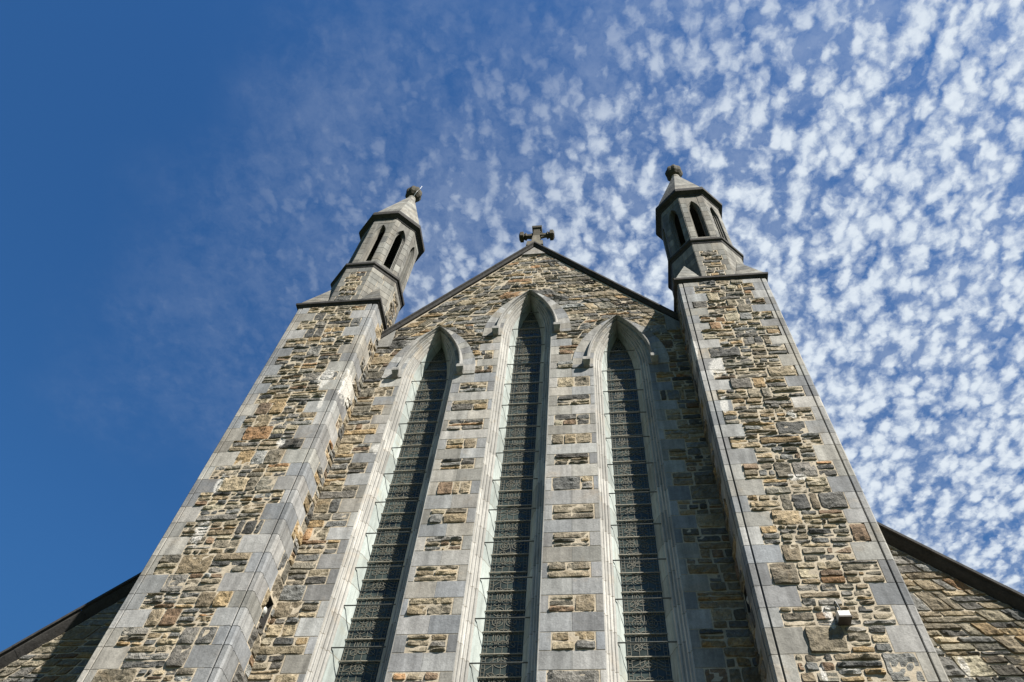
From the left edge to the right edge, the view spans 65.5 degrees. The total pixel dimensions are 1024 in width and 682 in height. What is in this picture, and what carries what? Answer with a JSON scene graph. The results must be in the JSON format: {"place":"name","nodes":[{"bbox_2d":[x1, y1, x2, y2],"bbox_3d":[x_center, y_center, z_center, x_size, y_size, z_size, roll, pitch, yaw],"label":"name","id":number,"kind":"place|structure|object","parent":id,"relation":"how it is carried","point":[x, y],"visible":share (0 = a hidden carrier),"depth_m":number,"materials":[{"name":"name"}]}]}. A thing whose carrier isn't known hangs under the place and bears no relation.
{"place":"outdoors","nodes":[
{"label":"outdoors","id":0,"kind":"place"},
{"bbox_2d":[0,0,1023,651],"label":"sky","id":1,"kind":"structure","parent":0,"point":[177,177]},
{"label":"ground","id":2,"kind":"structure","parent":0,"visible":0},
{"bbox_2d":[0,164,1023,681],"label":"church","id":3,"kind":"structure","parent":2,"relation":"on","point":[534,460],"depth_m":14.09,"materials":[{"name":"stone"}]},
{"bbox_2d":[260,607,266,617],"bbox_3d":[-4.035,4.319,12.676,0.255,0.195,0.150,-3,-59,6],"label":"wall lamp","id":4,"kind":"object","parent":3,"relation":"attached to","point":[264,612],"visible":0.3,"depth_m":12.63,"materials":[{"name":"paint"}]},
{"bbox_2d":[303,326,475,681],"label":"lancet window","id":5,"kind":"structure","parent":3,"relation":"in","point":[356,639],"depth_m":14.89,"materials":[{"name":"stone"}]},
{"bbox_2d":[451,289,570,681],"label":"lancet window","id":6,"kind":"structure","parent":3,"relation":"in","point":[498,640],"depth_m":14.78,"materials":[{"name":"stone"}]},
{"bbox_2d":[572,315,696,681],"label":"lancet window","id":7,"kind":"structure","parent":3,"relation":"in","point":[647,634],"depth_m":14.26,"materials":[{"name":"stone"}]},
{"bbox_2d":[834,601,851,625],"bbox_3d":[4.450,3.637,10.781,0.164,0.429,0.234,-3,-59,6],"label":"wall box","id":8,"kind":"object","parent":3,"relation":"attached to","point":[843,617],"visible":1,"depth_m":10.60,"materials":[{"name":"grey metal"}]}
]}

